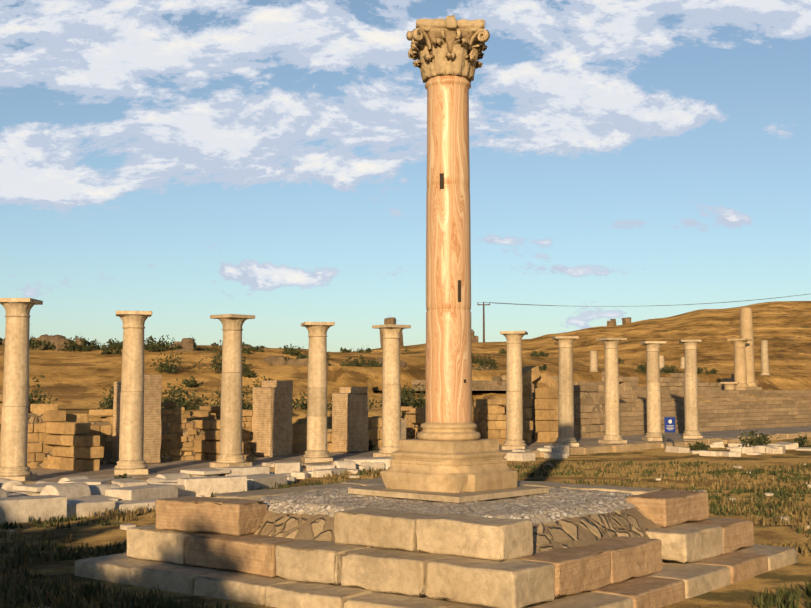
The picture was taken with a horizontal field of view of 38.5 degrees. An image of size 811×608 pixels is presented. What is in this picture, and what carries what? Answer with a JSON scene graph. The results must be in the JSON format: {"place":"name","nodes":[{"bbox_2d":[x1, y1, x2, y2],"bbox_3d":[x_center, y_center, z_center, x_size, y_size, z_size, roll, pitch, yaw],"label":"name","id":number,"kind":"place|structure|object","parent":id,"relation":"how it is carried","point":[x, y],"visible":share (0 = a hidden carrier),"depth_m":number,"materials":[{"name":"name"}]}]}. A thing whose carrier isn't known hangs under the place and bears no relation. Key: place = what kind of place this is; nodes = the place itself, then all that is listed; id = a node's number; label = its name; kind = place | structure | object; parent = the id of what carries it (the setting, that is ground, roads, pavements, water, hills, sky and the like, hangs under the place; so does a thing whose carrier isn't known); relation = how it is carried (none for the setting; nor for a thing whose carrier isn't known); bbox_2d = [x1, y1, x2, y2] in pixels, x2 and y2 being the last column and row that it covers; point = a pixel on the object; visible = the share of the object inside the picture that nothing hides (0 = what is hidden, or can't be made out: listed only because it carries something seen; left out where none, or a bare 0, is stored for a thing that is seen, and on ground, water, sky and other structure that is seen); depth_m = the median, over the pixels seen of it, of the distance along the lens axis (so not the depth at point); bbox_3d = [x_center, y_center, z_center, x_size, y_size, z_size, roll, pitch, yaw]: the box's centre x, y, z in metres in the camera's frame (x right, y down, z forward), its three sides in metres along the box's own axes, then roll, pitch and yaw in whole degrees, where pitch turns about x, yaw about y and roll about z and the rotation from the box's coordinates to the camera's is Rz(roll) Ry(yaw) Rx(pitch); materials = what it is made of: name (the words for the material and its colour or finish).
{"place":"outdoors","nodes":[
{"label":"outdoors","id":0,"kind":"place"},
{"bbox_2d":[0,301,810,607],"bbox_3d":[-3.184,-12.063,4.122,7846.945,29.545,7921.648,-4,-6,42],"label":"ground","id":1,"kind":"structure","parent":0,"point":[81,380],"depth_m":65.07,"materials":[{"name":"brown soil"}]},
{"bbox_2d":[0,445,568,523],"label":"stone blocks","id":2,"kind":"structure","parent":1,"relation":"on","point":[83,496],"depth_m":25.83,"materials":[{"name":"stone"}]},
{"bbox_2d":[0,393,603,468],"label":"back wall","id":3,"kind":"structure","parent":1,"relation":"on","point":[174,438],"depth_m":36.59,"materials":[{"name":"beige stone"}]},
{"bbox_2d":[0,317,631,385],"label":"distant ruins","id":4,"kind":"object","parent":1,"relation":"on","point":[187,344],"visible":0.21,"depth_m":79.30,"materials":[{"name":"brown stone"}]},
{"bbox_2d":[0,459,810,607],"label":"dry grass","id":5,"kind":"structure","parent":1,"relation":"on","point":[121,599],"depth_m":21.13,"materials":[{"name":"brown plant"}]},
{"bbox_2d":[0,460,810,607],"bbox_3d":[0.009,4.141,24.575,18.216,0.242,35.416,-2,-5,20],"label":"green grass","id":6,"kind":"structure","parent":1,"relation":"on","point":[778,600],"depth_m":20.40,"materials":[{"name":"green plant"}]},
{"bbox_2d":[0,335,810,478],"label":"shrubs","id":7,"kind":"object","parent":1,"relation":"on","point":[164,345],"visible":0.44,"depth_m":64.71,"materials":[{"name":"green plant"}]},
{"bbox_2d":[3,441,810,607],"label":"rubble","id":8,"kind":"object","parent":1,"relation":"on","point":[735,449],"visible":0.44,"depth_m":44.23,"materials":[{"name":"stone"}]},
{"bbox_2d":[20,431,810,483],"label":"stone curb","id":9,"kind":"structure","parent":1,"relation":"on","point":[615,447],"depth_m":46.80,"materials":[{"name":"stone"}]},
{"bbox_2d":[30,426,810,481],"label":"stylobate floor","id":10,"kind":"structure","parent":1,"relation":"on","point":[105,471],"depth_m":37.07,"materials":[{"name":"stone"}]},
{"bbox_2d":[112,374,368,463],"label":"brick piers","id":11,"kind":"structure","parent":10,"relation":"on","point":[272,431],"depth_m":38.67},
{"bbox_2d":[43,366,557,470],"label":"stone wall","id":12,"kind":"structure","parent":10,"relation":"on","point":[74,451],"depth_m":44.27,"materials":[{"name":"beige stone"}]},
{"bbox_2d":[0,298,702,480],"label":"colonnade columns","id":13,"kind":"structure","parent":10,"relation":"on","point":[14,440],"depth_m":35.66,"materials":[{"name":"stone"}]},
{"bbox_2d":[401,420,405,439],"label":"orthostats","id":14,"kind":"object","parent":10,"relation":"on","point":[403,429],"visible":0.08,"depth_m":42.92,"materials":[{"name":"white stone"}]},
{"bbox_2d":[75,478,797,607],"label":"stone steps","id":15,"kind":"structure","parent":1,"relation":"on","point":[461,561],"depth_m":13.05,"materials":[{"name":"beige stone"}]},
{"bbox_2d":[253,483,668,564],"bbox_3d":[0.590,3.084,15.844,5.591,1.029,5.677,-3,-5,38],"label":"rubble masonry core","id":16,"kind":"object","parent":1,"relation":"on","point":[558,517],"visible":0.31,"depth_m":14.48,"materials":[{"name":"grey stone"}]},
{"bbox_2d":[348,485,548,502],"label":"slab","id":17,"kind":"structure","parent":16,"relation":"on","point":[460,497],"depth_m":15.20,"materials":[{"name":"beige stone"}]},
{"bbox_2d":[380,439,516,492],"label":"pedestal column","id":18,"kind":"structure","parent":17,"relation":"on","point":[451,466],"depth_m":15.46,"materials":[{"name":"beige stone"}]},
{"bbox_2d":[417,422,480,440],"bbox_3d":[0.594,1.736,15.919,0.880,0.240,0.880,-4,-6,42],"label":"column base","id":19,"kind":"object","parent":18,"relation":"on","point":[444,431],"visible":0.98,"depth_m":15.58,"materials":[{"name":"beige stone"}]},
{"bbox_2d":[425,75,471,422],"bbox_3d":[0.595,-0.757,16.105,0.652,4.760,0.651,-4,-6,42],"label":"column shaft","id":20,"kind":"object","parent":19,"relation":"on","point":[448,394],"depth_m":15.85,"materials":[{"name":"beige stone"}]},
{"bbox_2d":[408,28,489,82],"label":"column capital leaves","id":21,"kind":"object","parent":20,"relation":"on","point":[445,51],"visible":0.92,"depth_m":15.96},
{"bbox_2d":[406,15,484,40],"bbox_3d":[0.593,-3.796,16.328,1.329,0.193,1.312,-4,-6,42],"label":"capital abacus","id":22,"kind":"object","parent":21,"relation":"on","point":[451,22],"depth_m":15.89,"materials":[{"name":"beige stone"}]},
{"bbox_2d":[440,173,465,382],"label":"slots in column","id":23,"kind":"object","parent":20,"relation":"attached to","point":[442,187],"depth_m":15.79,"materials":[{"name":"black"}]},
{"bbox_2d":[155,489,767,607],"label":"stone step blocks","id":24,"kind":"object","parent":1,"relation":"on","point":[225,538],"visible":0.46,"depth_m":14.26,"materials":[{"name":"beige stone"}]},
{"bbox_2d":[477,302,489,342],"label":"utility pole","id":25,"kind":"object","parent":1,"relation":"on","point":[483,304],"visible":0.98,"depth_m":300.90,"materials":[{"name":"brown wood"}]},
{"bbox_2d":[480,294,807,306],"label":"power line","id":26,"kind":"object","parent":25,"relation":"attached to","point":[625,306],"visible":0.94,"depth_m":312.05,"materials":[{"name":"black metal"}]},
{"bbox_2d":[530,385,604,440],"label":"back wall","id":27,"kind":"structure","parent":1,"relation":"on","point":[582,415],"depth_m":53.84,"materials":[{"name":"beige stone"}]},
{"bbox_2d":[664,416,675,446],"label":"sign frame","id":28,"kind":"object","parent":1,"relation":"on","point":[669,432],"visible":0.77,"depth_m":47.71,"materials":[{"name":"grey metal"}]},
{"bbox_2d":[664,417,675,431],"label":"blue sign panel","id":29,"kind":"object","parent":28,"relation":"attached to","point":[666,422],"visible":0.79,"depth_m":47.70,"materials":[{"name":"blue metal"}]},
{"bbox_2d":[532,390,810,435],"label":"wall","id":30,"kind":"structure","parent":1,"relation":"on","point":[732,412],"depth_m":67.26,"materials":[{"name":"beige stone"}]},
{"bbox_2d":[720,307,761,389],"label":"ruined columns","id":31,"kind":"structure","parent":30,"relation":"on","point":[744,370],"depth_m":80.37,"materials":[{"name":"stone"}]},
{"bbox_2d":[590,340,769,375],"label":"distant columns","id":32,"kind":"structure","parent":1,"relation":"on","point":[764,360],"depth_m":112.41,"materials":[{"name":"white stone"}]},
{"bbox_2d":[0,0,810,351],"label":"sky","id":33,"kind":"structure","parent":0,"point":[184,162],"materials":[{"name":"blue"}]},
{"bbox_2d":[411,371,733,390],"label":"terrace wall","id":34,"kind":"structure","parent":0,"point":[631,383],"depth_m":80.22,"materials":[{"name":"brown stone"}]}
]}

